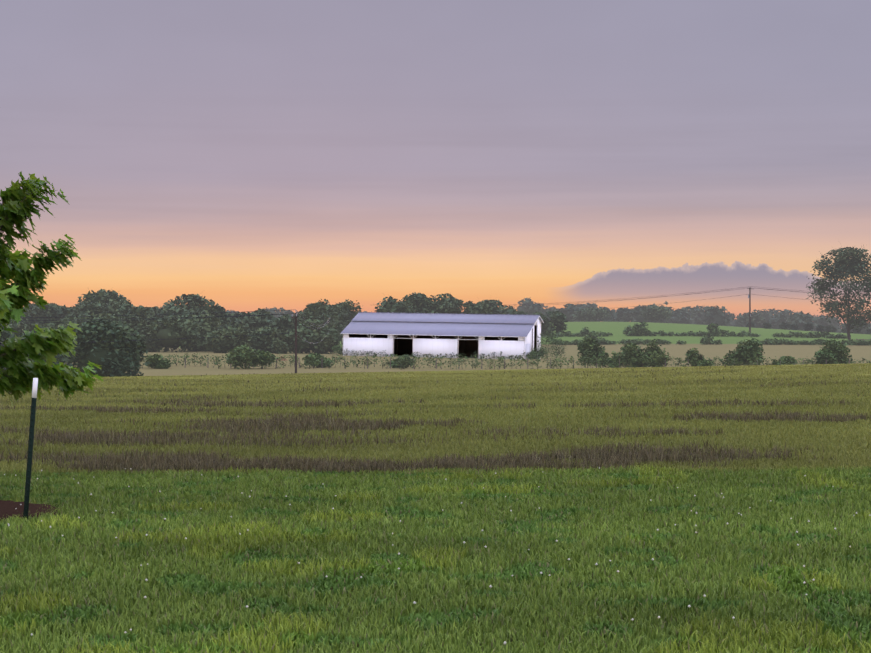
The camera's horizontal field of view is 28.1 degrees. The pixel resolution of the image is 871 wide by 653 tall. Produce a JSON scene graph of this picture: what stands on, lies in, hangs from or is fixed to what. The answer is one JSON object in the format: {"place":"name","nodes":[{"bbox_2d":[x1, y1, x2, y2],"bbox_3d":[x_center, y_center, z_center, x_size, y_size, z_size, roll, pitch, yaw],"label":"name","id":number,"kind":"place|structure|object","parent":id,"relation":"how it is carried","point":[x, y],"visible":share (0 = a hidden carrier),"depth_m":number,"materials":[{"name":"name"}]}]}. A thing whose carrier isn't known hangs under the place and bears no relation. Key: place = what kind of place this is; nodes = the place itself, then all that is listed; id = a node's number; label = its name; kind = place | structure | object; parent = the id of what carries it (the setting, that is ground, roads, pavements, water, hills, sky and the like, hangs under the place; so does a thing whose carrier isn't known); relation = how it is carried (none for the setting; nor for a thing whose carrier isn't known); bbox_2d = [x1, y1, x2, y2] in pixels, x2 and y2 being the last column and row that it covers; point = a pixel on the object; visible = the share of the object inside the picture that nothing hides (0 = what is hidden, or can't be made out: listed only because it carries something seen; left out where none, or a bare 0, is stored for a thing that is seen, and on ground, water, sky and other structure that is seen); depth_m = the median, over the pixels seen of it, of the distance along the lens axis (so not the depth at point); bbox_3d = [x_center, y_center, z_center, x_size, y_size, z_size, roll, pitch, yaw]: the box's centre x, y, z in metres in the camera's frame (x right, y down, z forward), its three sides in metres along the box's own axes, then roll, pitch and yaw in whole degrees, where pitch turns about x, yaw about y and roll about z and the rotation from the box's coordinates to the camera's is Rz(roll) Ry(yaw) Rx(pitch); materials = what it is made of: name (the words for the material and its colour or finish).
{"place":"outdoors","nodes":[
{"label":"outdoors","id":0,"kind":"place"},
{"bbox_2d":[0,171,102,405],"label":"maple tree","id":1,"kind":"object","parent":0,"point":[48,349],"depth_m":15.44,"materials":[{"name":"green plant"}]},
{"bbox_2d":[0,322,870,652],"bbox_3d":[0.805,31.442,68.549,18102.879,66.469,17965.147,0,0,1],"label":"terrain","id":2,"kind":"structure","parent":0,"point":[674,348],"depth_m":54.05,"materials":[{"name":"green plant"}]},
{"bbox_2d":[23,398,36,521],"bbox_3d":[-3.492,1.270,14.970,0.042,1.320,0.046,4,0,9],"label":"post","id":3,"kind":"object","parent":2,"relation":"on","point":[29,457],"visible":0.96,"depth_m":14.96,"materials":[{"name":"metal"}]},
{"bbox_2d":[32,378,37,397],"bbox_3d":[-3.438,0.527,14.973,0.042,0.170,0.038,4,0,9],"label":"post top","id":4,"kind":"object","parent":3,"relation":"attached to","point":[34,387],"visible":1,"depth_m":14.95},
{"bbox_2d":[0,500,59,521],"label":"mulch ring","id":5,"kind":"object","parent":2,"relation":"on","point":[7,508],"depth_m":15.37,"materials":[{"name":"brown wood"}]},
{"bbox_2d":[291,313,296,372],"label":"wooden utility pole","id":6,"kind":"object","parent":2,"relation":"on","point":[295,324],"visible":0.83,"depth_m":150.02,"materials":[{"name":"wood"}]},
{"bbox_2d":[0,287,673,376],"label":"trees","id":7,"kind":"object","parent":2,"relation":"on","point":[124,351],"depth_m":298.20,"materials":[{"name":"green plant"}]},
{"bbox_2d":[0,363,870,474],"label":"field","id":8,"kind":"structure","parent":2,"relation":"on","point":[186,458],"depth_m":29.89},
{"bbox_2d":[0,463,870,652],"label":"lawn grass","id":9,"kind":"structure","parent":2,"relation":"on","point":[839,630],"depth_m":12.21,"materials":[{"name":"green plant"}]},
{"bbox_2d":[4,467,870,643],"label":"flowers","id":10,"kind":"object","parent":2,"relation":"on","point":[490,586],"visible":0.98,"depth_m":12.93,"materials":[{"name":"beige plant"}]},
{"bbox_2d":[340,312,543,358],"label":"barn","id":11,"kind":"structure","parent":2,"relation":"on","point":[401,334],"depth_m":279.99,"materials":[{"name":"white metal"}]},
{"bbox_2d":[66,322,870,369],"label":"shrubs","id":12,"kind":"object","parent":2,"relation":"on","point":[590,349],"depth_m":205.70,"materials":[{"name":"green plant"}]},
{"bbox_2d":[139,357,849,368],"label":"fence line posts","id":13,"kind":"object","parent":2,"relation":"on","point":[481,366],"visible":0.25,"depth_m":202.88,"materials":[{"name":"brown wood"}]},
{"bbox_2d":[226,297,870,333],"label":"treeline","id":14,"kind":"object","parent":2,"relation":"on","point":[785,319],"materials":[{"name":"green plant"}]},
{"bbox_2d":[747,287,750,332],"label":"utility pole","id":15,"kind":"object","parent":2,"relation":"on","point":[749,288],"visible":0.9,"depth_m":453.63,"materials":[{"name":"wood"}]},
{"bbox_2d":[2,286,870,344],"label":"power lines","id":16,"kind":"object","parent":15,"relation":"attached to","point":[328,322],"visible":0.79,"depth_m":148.98,"materials":[{"name":"black metal"}]},
{"bbox_2d":[805,245,870,339],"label":"tree","id":17,"kind":"object","parent":2,"relation":"on","point":[848,259],"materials":[{"name":"green plant"}]},
{"bbox_2d":[0,0,870,324],"label":"sky","id":18,"kind":"structure","parent":0,"point":[240,155],"materials":[{"name":"purple"}]}
]}

